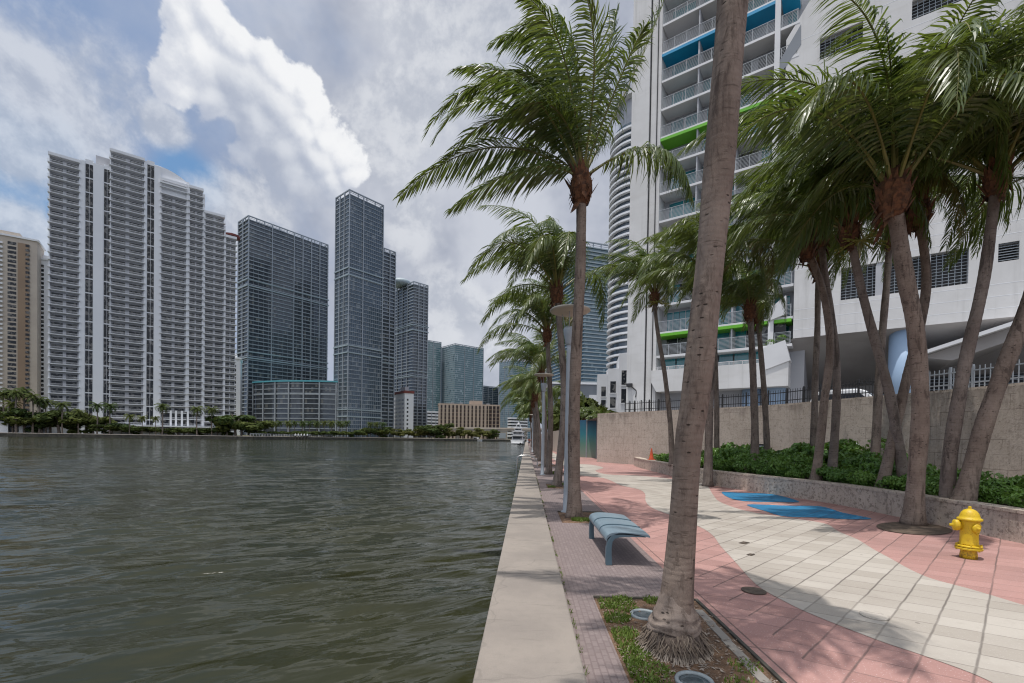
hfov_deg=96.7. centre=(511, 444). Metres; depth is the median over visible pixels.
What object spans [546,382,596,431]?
building
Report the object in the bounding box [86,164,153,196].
tall window
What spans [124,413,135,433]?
bank palm
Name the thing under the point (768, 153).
window
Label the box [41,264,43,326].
window
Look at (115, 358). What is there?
window
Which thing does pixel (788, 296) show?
window
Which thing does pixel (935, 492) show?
shrub
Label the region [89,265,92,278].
tall window
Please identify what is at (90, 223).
tall window
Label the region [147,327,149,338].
tall window
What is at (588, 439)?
mural panel
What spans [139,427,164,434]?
bank tree
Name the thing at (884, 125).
palm tree
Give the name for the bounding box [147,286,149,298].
tall window
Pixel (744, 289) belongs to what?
palm tree
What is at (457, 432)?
bank tree
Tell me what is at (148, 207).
tall window
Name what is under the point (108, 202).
tall window
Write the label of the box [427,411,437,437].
apartment block
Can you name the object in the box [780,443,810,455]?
shrub
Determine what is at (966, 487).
palm tree
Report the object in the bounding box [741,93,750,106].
window
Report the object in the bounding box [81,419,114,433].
bank tree
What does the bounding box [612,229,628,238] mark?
window
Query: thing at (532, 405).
palm tree
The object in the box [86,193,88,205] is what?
tall window
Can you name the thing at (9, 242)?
window
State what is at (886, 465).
palm tree
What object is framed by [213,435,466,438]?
bank ground
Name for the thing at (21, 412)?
bank tree
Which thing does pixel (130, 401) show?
window
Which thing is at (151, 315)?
tall window
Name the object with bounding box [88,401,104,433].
bank palm
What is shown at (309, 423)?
bank palm
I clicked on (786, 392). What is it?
picket fence
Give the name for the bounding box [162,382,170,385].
window
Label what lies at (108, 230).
tall window
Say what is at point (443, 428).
bank tree
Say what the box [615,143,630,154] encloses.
window
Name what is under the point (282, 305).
glass tower
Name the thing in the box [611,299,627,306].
window
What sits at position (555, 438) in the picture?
garden wall
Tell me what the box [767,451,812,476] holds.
shrub
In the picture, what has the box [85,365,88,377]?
tall window
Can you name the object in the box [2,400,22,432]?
bank palm
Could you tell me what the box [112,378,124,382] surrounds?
window
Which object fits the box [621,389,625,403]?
window
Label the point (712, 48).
window
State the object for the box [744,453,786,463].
shrub
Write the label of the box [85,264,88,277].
tall window
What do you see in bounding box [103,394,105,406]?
tall window
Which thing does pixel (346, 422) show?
bank palm
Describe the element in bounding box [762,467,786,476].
shrub
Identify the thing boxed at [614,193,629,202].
window
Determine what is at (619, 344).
window
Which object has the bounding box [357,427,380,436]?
bank tree
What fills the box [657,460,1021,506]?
planter soil
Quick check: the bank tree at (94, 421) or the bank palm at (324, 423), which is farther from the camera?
the bank palm at (324, 423)
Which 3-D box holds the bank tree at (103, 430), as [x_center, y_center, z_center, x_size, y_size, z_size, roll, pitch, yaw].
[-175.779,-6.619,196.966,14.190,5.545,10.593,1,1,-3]
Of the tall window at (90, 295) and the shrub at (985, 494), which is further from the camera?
the tall window at (90, 295)
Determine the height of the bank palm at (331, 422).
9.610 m
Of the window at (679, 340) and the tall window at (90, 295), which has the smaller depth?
the window at (679, 340)
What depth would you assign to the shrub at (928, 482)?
10.27 m
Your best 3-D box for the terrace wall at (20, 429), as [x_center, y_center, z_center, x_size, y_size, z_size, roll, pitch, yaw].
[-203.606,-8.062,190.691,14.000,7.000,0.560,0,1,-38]
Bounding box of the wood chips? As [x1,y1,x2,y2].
[599,597,777,682]
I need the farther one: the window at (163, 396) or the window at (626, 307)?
the window at (163, 396)
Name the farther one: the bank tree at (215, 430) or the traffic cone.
the bank tree at (215, 430)
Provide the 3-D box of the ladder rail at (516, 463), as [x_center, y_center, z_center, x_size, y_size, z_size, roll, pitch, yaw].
[0.819,1.493,24.884,1.166,1.846,0.594,1,1,2]
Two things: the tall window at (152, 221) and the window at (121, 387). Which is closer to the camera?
the window at (121, 387)
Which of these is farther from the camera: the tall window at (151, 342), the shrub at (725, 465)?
the tall window at (151, 342)
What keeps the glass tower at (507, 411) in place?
on the bank ground at (377, 437)
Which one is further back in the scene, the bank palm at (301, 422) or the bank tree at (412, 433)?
the bank tree at (412, 433)
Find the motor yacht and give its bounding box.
[511,422,525,443]
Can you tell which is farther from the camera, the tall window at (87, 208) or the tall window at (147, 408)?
the tall window at (147, 408)
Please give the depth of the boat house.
185.46 m
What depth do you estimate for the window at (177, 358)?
246.00 m
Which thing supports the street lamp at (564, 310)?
on the planting soil at (714, 674)
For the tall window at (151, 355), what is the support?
in the balcony condominium at (142, 252)
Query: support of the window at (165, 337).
in the balcony condominium at (142, 252)
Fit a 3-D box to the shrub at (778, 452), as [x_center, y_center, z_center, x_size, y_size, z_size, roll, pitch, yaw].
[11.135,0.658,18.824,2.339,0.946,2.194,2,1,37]
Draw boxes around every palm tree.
[392,0,693,518]
[460,205,610,486]
[477,274,582,473]
[485,324,566,466]
[493,361,557,460]
[500,382,547,456]
[509,368,539,454]
[510,391,546,452]
[511,403,540,449]
[514,399,541,428]
[517,409,540,422]
[553,380,583,402]
[580,401,594,419]
[580,402,598,419]
[585,225,691,465]
[586,409,608,419]
[620,203,775,486]
[635,0,748,666]
[642,254,749,447]
[676,0,1023,525]
[682,134,874,480]
[687,261,783,473]
[720,276,785,450]
[725,125,966,490]
[729,142,884,481]
[731,226,869,454]
[773,136,985,488]
[777,163,986,456]
[785,1,1023,497]
[834,32,1023,501]
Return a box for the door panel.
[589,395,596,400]
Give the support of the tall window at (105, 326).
in the balcony condominium at (142, 252)
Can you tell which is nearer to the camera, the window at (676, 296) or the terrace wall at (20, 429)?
the window at (676, 296)
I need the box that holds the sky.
[0,0,633,441]
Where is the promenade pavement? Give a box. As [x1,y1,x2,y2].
[552,452,1023,682]
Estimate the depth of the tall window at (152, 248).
237.33 m
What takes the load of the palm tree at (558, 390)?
on the promenade pavement
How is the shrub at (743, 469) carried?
on the planter soil at (849, 483)
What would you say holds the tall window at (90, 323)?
in the balcony condominium at (142, 252)
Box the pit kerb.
[557,472,786,682]
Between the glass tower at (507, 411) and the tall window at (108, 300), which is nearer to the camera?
the tall window at (108, 300)
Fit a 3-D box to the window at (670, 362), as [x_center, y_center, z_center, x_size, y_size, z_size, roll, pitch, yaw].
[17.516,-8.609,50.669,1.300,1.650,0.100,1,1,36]
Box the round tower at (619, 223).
[606,84,631,373]
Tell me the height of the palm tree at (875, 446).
11.226 m
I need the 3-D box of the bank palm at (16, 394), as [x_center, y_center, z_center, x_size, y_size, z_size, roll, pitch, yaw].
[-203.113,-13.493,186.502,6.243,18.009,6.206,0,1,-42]
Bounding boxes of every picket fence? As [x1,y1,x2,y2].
[625,379,873,411]
[910,359,1023,390]
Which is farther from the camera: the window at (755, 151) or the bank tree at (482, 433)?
the bank tree at (482, 433)
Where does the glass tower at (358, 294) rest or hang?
on the bank ground at (377, 437)
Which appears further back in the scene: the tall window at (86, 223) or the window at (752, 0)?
the tall window at (86, 223)
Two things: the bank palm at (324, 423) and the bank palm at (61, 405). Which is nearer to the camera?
the bank palm at (61, 405)
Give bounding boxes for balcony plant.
[755,339,774,346]
[775,335,791,342]
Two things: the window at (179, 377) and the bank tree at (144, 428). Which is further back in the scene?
the window at (179, 377)
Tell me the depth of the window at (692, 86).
50.01 m
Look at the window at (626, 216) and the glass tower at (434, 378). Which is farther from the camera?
the glass tower at (434, 378)
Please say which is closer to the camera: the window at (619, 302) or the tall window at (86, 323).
the window at (619, 302)
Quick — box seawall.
[473,442,586,682]
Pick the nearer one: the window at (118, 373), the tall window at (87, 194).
the tall window at (87, 194)
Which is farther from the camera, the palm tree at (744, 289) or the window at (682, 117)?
the window at (682, 117)
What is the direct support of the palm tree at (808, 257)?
on the planter soil at (849, 483)
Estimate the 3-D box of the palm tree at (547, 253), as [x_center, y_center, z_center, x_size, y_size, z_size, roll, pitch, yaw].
[0.214,-3.426,15.520,5.094,9.753,5.116,1,1,33]
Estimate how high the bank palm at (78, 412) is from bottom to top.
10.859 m
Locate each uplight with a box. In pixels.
[630,608,651,620]
[674,670,713,682]
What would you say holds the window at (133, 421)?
in the balcony condominium at (142, 252)
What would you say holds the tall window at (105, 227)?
in the balcony condominium at (142, 252)
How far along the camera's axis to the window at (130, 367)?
234.56 m
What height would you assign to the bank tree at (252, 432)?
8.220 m
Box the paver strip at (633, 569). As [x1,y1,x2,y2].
[529,442,662,682]
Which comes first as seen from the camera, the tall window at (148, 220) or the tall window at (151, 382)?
the tall window at (148, 220)
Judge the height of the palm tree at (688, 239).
9.827 m
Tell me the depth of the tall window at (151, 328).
237.73 m
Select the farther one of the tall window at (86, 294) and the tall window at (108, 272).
the tall window at (108, 272)
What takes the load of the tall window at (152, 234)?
in the balcony condominium at (142, 252)
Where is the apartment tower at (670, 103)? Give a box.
[626,0,809,411]
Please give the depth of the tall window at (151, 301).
237.68 m
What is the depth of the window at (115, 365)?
230.70 m
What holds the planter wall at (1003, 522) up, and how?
on the promenade pavement
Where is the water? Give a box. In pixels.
[0,436,524,682]
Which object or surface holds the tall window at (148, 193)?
in the balcony condominium at (142, 252)
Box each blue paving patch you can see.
[722,492,798,501]
[747,504,870,518]
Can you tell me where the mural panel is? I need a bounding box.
[580,419,596,457]
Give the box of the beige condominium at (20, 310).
[0,230,45,412]
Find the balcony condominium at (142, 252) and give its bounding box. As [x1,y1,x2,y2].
[47,148,239,435]
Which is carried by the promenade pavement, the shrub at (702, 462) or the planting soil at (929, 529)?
the planting soil at (929, 529)
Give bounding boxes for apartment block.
[41,255,48,411]
[235,354,242,434]
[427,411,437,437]
[507,417,527,438]
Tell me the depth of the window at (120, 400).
231.21 m
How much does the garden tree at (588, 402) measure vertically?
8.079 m
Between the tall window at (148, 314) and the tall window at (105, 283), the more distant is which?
the tall window at (148, 314)
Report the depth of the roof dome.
457.00 m
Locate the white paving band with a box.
[552,453,1023,682]
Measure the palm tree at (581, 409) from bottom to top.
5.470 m
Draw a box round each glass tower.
[236,215,328,434]
[333,189,383,436]
[382,248,395,436]
[394,281,428,437]
[427,340,441,410]
[441,343,483,403]
[483,386,498,404]
[498,359,531,438]
[550,241,609,381]
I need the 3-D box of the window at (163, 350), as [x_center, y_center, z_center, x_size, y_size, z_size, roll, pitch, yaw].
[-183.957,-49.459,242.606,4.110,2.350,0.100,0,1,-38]
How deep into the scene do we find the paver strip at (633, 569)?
5.54 m
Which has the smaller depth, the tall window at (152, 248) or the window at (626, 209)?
the window at (626, 209)
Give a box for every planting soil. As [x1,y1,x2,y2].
[531,448,779,682]
[876,522,952,534]
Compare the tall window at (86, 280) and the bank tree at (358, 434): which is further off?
the bank tree at (358, 434)
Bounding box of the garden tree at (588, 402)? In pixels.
[540,395,616,428]
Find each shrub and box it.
[655,454,666,461]
[662,454,668,461]
[700,457,703,467]
[701,447,746,458]
[713,457,739,471]
[718,442,770,470]
[728,452,765,469]
[732,460,760,473]
[740,443,774,456]
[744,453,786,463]
[744,462,774,474]
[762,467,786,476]
[763,450,785,455]
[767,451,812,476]
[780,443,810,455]
[780,462,824,478]
[785,469,810,478]
[788,442,854,468]
[803,465,839,482]
[824,437,886,468]
[825,469,872,483]
[838,452,907,470]
[838,464,872,472]
[846,470,877,486]
[856,456,894,470]
[864,461,895,475]
[871,475,905,490]
[883,474,939,490]
[903,477,938,495]
[926,464,1007,481]
[927,479,996,499]
[953,485,1012,504]
[957,476,1007,487]
[992,474,1023,502]
[1001,488,1023,507]
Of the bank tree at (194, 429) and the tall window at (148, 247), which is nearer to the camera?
the bank tree at (194, 429)
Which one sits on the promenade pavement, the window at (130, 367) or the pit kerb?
the pit kerb
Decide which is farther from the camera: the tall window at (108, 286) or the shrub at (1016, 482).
the tall window at (108, 286)
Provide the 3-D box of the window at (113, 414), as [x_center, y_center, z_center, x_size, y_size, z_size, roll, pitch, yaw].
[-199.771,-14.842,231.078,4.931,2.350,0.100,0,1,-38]
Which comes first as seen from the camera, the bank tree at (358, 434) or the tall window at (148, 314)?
the tall window at (148, 314)
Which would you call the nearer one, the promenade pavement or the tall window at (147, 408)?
the promenade pavement
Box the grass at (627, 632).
[534,456,763,682]
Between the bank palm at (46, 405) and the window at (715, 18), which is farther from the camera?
the bank palm at (46, 405)
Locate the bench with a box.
[589,512,649,564]
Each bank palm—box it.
[0,388,17,411]
[0,390,10,410]
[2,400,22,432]
[6,390,26,432]
[14,387,33,432]
[22,392,42,432]
[28,397,48,432]
[38,398,54,432]
[53,401,72,432]
[70,408,86,433]
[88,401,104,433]
[101,403,118,433]
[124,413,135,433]
[136,415,147,433]
[150,416,160,434]
[154,403,170,434]
[190,406,204,434]
[204,406,218,434]
[284,420,291,435]
[298,420,305,430]
[305,420,312,431]
[313,420,320,436]
[320,420,328,436]
[328,420,335,436]
[335,420,341,435]
[342,420,350,436]
[372,422,379,435]
[379,422,386,427]
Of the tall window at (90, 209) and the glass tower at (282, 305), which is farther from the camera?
the glass tower at (282, 305)
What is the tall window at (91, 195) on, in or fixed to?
in the balcony condominium at (142, 252)
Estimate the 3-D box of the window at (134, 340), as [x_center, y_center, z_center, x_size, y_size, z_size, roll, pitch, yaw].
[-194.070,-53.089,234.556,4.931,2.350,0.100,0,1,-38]
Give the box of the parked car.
[810,388,871,401]
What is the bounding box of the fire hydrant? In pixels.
[949,506,983,559]
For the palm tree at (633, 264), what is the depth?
21.14 m
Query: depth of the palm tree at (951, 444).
9.36 m
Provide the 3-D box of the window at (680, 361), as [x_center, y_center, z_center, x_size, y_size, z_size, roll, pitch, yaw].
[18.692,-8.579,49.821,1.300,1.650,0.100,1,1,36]
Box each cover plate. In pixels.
[741,587,766,594]
[859,611,889,620]
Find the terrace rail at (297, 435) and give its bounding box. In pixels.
[270,434,333,436]
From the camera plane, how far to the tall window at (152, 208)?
236.92 m
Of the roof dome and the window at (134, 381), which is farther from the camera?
the roof dome
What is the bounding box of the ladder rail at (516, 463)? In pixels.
[516,454,537,482]
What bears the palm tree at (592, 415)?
on the promenade pavement
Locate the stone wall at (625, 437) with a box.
[597,382,1023,478]
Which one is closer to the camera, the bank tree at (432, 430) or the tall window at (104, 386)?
the tall window at (104, 386)
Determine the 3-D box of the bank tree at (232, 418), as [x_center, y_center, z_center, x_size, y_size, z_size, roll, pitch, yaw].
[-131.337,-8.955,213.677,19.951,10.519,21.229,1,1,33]
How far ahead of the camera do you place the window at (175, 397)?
246.12 m
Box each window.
[8,241,29,303]
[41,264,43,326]
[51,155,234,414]
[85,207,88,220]
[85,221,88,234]
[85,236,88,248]
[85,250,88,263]
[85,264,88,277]
[85,279,88,291]
[85,293,88,306]
[85,307,88,320]
[85,322,88,334]
[85,336,88,348]
[85,350,88,363]
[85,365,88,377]
[85,379,88,391]
[85,393,87,405]
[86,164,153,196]
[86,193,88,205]
[89,194,92,206]
[89,208,92,221]
[89,222,92,235]
[89,236,92,249]
[89,251,92,263]
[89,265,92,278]
[89,279,92,292]
[89,294,92,306]
[89,308,92,320]
[89,322,92,335]
[89,337,92,349]
[89,351,92,363]
[89,365,91,377]
[89,379,91,391]
[89,393,91,405]
[103,380,105,392]
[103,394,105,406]
[104,197,106,210]
[104,211,106,224]
[104,226,106,238]
[104,240,106,252]
[104,254,106,266]
[104,268,106,280]
[104,282,106,294]
[104,296,106,308]
[104,310,106,322]
[104,324,106,336]
[107,198,109,210]
[107,212,109,224]
[107,226,109,238]
[107,240,109,253]
[107,254,109,267]
[107,268,109,281]
[107,283,109,295]
[107,297,109,309]
[107,311,109,323]
[112,343,124,348]
[112,350,124,354]
[112,357,124,361]
[112,364,124,368]
[112,371,124,375]
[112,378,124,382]
[112,385,124,389]
[112,392,124,396]
[112,399,124,403]
[112,406,124,410]
[112,412,124,416]
[129,338,140,342]
[129,345,140,349]
[129,352,140,356]
[129,359,140,363]
[129,366,140,370]
[129,372,140,376]
[129,379,140,383]
[129,386,140,390]
[129,393,140,397]
[129,400,140,403]
[129,406,140,410]
[129,413,140,417]
[130,420,140,424]
[146,380,149,392]
[146,394,149,405]
[146,407,149,418]
[147,191,150,203]
[147,205,149,217]
[147,219,149,230]
[147,232,149,244]
[147,246,149,257]
[147,259,149,271]
[147,273,149,284]
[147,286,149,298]
[147,300,149,311]
[147,313,149,325]
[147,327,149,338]
[147,340,149,351]
[147,353,149,365]
[147,367,149,378]
[150,287,153,298]
[150,300,153,312]
[150,313,153,325]
[150,327,152,338]
[150,340,152,352]
[150,354,152,365]
[150,367,152,378]
[150,380,152,392]
[150,394,152,405]
[150,407,152,418]
[151,193,153,204]
[151,206,153,218]
[151,220,153,231]
[151,233,153,245]
[151,246,153,258]
[151,260,153,272]
[151,273,153,285]
[162,336,171,339]
[162,342,171,346]
[162,349,171,353]
[162,355,171,359]
[162,362,170,366]
[162,368,170,372]
[162,375,170,379]
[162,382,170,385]
[162,388,170,392]
[162,395,170,398]
[174,363,183,367]
[174,370,183,373]
[174,376,183,380]
[174,382,183,386]
[174,389,183,393]
[174,395,183,399]
[174,402,183,405]
[175,357,183,360]
[601,387,605,396]
[609,397,615,408]
[610,313,627,320]
[610,320,627,327]
[610,327,627,334]
[610,334,626,341]
[610,341,626,348]
[610,348,626,354]
[610,356,618,361]
[610,381,615,393]
[611,285,627,292]
[611,292,627,300]
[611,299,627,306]
[611,306,627,313]
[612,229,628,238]
[612,236,628,245]
[612,243,628,251]
[613,200,629,210]
[613,207,629,217]
[613,214,629,223]
[613,221,629,230]
[614,179,629,189]
[614,186,629,195]
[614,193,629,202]
[615,136,630,147]
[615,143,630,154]
[621,370,626,385]
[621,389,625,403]
[665,359,675,368]
[666,337,686,354]
[667,311,678,330]
[668,283,679,302]
[669,197,694,217]
[670,168,695,189]
[671,117,682,132]
[672,55,697,75]
[672,86,693,104]
[673,0,695,18]
[677,358,684,368]
[679,309,689,329]
[680,282,691,300]
[686,112,696,127]
[697,79,710,91]
[704,18,715,32]
[704,48,713,61]
[717,331,745,349]
[719,303,741,324]
[719,354,732,364]
[734,353,748,363]
[739,149,757,168]
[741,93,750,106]
[742,62,750,75]
[746,330,757,346]
[748,0,763,10]
[758,47,785,68]
[760,83,773,99]
[762,145,771,161]
[762,323,785,344]
[774,295,789,315]
[779,264,790,284]
[788,11,796,24]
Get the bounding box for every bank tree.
[0,407,28,416]
[0,411,11,416]
[0,416,29,426]
[8,408,56,432]
[12,417,52,431]
[22,414,63,432]
[30,410,83,432]
[44,415,98,433]
[50,416,87,433]
[58,413,117,433]
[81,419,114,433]
[88,423,119,433]
[100,423,128,433]
[104,425,128,433]
[120,425,141,433]
[137,426,151,433]
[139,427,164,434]
[153,427,179,434]
[165,428,188,434]
[180,428,193,434]
[189,427,209,434]
[197,428,213,434]
[205,414,255,435]
[209,420,245,435]
[209,427,230,435]
[228,420,257,435]
[232,422,264,435]
[244,420,274,431]
[255,431,271,435]
[269,431,283,434]
[311,431,325,434]
[326,431,335,436]
[335,431,351,436]
[348,431,360,436]
[353,431,367,436]
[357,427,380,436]
[367,427,391,437]
[377,429,392,435]
[389,429,404,437]
[396,429,407,437]
[407,429,422,437]
[414,423,454,437]
[414,429,429,437]
[422,425,446,437]
[444,428,453,435]
[448,429,462,438]
[456,427,471,438]
[467,430,480,438]
[472,428,488,436]
[485,429,499,438]
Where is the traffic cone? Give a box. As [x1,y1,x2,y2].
[647,448,654,459]
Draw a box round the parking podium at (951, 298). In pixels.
[762,0,1023,404]
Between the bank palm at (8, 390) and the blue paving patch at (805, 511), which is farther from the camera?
the bank palm at (8, 390)
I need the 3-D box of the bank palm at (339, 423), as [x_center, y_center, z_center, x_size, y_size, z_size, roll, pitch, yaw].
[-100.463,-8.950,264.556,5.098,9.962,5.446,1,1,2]
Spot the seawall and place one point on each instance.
(529, 636)
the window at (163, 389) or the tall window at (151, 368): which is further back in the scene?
the window at (163, 389)
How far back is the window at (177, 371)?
246.00 m
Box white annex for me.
[597,353,626,411]
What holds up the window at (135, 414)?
in the balcony condominium at (142, 252)
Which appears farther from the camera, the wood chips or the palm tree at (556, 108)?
the palm tree at (556, 108)
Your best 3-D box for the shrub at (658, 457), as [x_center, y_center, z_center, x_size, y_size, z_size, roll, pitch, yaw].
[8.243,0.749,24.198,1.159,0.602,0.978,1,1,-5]
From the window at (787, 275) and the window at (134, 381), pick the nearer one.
the window at (787, 275)
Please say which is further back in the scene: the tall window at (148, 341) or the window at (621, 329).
the tall window at (148, 341)
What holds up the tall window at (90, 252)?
in the balcony condominium at (142, 252)
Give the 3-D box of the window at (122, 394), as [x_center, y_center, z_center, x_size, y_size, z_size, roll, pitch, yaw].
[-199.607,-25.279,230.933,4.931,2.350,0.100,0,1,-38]
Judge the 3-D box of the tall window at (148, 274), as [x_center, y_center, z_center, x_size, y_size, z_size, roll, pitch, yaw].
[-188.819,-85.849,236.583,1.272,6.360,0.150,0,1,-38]
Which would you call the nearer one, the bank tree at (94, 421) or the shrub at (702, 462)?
the shrub at (702, 462)
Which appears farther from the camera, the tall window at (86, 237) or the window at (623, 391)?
the tall window at (86, 237)
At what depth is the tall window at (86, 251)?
222.03 m
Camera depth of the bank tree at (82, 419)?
191.82 m
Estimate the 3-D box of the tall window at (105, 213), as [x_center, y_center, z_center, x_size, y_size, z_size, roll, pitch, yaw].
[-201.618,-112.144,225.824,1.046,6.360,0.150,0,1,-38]
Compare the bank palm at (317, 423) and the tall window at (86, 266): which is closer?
the tall window at (86, 266)
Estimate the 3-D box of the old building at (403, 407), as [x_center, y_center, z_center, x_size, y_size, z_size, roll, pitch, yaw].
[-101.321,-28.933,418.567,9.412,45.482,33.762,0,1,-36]
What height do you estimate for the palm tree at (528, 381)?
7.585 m
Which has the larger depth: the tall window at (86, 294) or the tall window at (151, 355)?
the tall window at (151, 355)
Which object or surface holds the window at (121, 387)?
in the balcony condominium at (142, 252)
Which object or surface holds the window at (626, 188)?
in the round tower at (619, 223)
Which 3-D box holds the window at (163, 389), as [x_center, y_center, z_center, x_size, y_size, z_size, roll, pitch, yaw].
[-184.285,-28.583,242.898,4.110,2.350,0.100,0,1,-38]
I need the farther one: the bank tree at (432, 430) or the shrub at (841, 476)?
the bank tree at (432, 430)
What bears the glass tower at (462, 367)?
on the bank ground at (377, 437)
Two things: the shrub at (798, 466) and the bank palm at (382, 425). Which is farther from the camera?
the bank palm at (382, 425)
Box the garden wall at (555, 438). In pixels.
[541,430,558,451]
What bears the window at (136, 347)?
in the balcony condominium at (142, 252)
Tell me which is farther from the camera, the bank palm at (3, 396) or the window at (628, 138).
the window at (628, 138)
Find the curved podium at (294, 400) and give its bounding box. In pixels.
[252,380,337,436]
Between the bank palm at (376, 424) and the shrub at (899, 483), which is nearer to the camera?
the shrub at (899, 483)
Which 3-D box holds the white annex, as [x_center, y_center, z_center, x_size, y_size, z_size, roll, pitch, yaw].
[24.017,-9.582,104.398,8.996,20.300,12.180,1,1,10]
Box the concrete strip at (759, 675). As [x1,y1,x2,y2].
[696,610,771,682]
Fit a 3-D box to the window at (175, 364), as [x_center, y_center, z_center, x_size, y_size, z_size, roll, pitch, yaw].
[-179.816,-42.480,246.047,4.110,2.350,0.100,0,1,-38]
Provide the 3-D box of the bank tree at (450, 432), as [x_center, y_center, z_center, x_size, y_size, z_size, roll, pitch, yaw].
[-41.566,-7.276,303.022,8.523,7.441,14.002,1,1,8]
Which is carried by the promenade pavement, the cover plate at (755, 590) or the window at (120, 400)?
the cover plate at (755, 590)
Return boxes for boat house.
[0,417,10,432]
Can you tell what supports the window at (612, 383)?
in the white annex
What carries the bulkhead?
on the bank ground at (377, 437)
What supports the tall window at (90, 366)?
in the balcony condominium at (142, 252)
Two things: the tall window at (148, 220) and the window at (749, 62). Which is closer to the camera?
the window at (749, 62)
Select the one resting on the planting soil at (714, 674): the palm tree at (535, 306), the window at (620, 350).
the palm tree at (535, 306)
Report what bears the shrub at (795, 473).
on the planter soil at (849, 483)
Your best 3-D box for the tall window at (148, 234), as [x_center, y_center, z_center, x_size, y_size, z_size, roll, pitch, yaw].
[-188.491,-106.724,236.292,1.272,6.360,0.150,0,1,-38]
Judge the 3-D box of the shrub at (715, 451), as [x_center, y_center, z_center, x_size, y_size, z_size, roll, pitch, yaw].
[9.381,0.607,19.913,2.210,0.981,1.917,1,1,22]
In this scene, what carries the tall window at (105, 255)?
in the balcony condominium at (142, 252)
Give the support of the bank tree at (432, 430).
on the bank ground at (377, 437)
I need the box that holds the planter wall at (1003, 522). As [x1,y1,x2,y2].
[634,457,1023,543]
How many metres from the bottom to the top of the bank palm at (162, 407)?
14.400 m
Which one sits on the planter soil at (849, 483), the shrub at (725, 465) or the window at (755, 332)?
the shrub at (725, 465)
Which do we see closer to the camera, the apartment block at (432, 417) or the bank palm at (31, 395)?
the bank palm at (31, 395)
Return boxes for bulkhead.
[0,432,526,441]
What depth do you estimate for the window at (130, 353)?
234.68 m
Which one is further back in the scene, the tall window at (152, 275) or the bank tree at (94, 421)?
the tall window at (152, 275)
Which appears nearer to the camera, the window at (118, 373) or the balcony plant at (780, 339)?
the balcony plant at (780, 339)
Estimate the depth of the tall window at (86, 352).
222.62 m
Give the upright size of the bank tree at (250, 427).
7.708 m
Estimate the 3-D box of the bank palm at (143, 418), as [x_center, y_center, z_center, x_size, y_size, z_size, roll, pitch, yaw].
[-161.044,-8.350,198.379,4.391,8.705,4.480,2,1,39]
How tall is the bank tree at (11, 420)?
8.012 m
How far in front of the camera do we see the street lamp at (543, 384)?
20.30 m
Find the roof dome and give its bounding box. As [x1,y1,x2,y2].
[396,278,411,288]
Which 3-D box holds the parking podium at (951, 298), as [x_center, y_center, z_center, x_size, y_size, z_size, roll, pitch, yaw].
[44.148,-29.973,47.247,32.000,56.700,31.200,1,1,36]
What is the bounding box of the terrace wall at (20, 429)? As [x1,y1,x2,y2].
[9,424,48,432]
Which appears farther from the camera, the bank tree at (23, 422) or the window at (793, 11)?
the bank tree at (23, 422)
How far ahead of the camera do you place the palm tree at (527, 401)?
51.09 m
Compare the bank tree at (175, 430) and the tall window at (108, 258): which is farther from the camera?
the tall window at (108, 258)
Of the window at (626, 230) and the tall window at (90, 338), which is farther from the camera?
the tall window at (90, 338)
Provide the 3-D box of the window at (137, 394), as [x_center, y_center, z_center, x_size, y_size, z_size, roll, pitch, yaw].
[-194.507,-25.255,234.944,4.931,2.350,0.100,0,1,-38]
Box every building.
[394,387,413,437]
[438,401,499,438]
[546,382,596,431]
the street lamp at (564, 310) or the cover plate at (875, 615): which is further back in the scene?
the street lamp at (564, 310)
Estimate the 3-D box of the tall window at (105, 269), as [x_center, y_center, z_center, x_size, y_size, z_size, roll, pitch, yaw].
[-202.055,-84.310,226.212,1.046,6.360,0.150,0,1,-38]
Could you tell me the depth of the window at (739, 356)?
46.38 m
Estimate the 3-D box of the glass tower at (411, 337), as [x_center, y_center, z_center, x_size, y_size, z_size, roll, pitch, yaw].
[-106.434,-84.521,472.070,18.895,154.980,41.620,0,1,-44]
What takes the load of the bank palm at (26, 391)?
on the bank ground at (377, 437)
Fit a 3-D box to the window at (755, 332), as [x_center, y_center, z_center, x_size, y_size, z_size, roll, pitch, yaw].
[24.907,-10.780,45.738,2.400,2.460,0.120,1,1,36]
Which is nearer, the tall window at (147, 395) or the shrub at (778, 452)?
the shrub at (778, 452)
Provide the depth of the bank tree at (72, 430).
196.03 m
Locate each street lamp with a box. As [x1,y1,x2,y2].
[529,414,532,451]
[534,373,553,474]
[550,304,590,512]
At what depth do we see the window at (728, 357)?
47.20 m
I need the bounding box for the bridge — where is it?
[448,427,541,439]
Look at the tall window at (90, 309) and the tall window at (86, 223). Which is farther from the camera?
the tall window at (90, 309)
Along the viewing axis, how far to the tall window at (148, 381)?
237.44 m
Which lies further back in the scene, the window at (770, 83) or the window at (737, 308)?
the window at (737, 308)
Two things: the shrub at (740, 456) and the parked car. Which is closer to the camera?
the shrub at (740, 456)
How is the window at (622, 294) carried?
in the round tower at (619, 223)
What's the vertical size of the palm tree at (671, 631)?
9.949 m
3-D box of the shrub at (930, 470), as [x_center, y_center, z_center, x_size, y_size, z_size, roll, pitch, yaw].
[10.633,0.878,10.880,1.169,0.826,1.585,1,1,-10]
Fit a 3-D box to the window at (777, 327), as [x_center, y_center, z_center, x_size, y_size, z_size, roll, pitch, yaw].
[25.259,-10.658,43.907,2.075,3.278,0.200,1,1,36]
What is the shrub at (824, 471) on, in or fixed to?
on the planter soil at (849, 483)
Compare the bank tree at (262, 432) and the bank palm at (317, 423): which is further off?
the bank palm at (317, 423)
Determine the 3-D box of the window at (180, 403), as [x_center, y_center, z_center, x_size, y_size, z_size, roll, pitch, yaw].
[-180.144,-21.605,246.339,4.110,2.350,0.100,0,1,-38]
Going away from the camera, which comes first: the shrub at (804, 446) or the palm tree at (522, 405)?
the shrub at (804, 446)

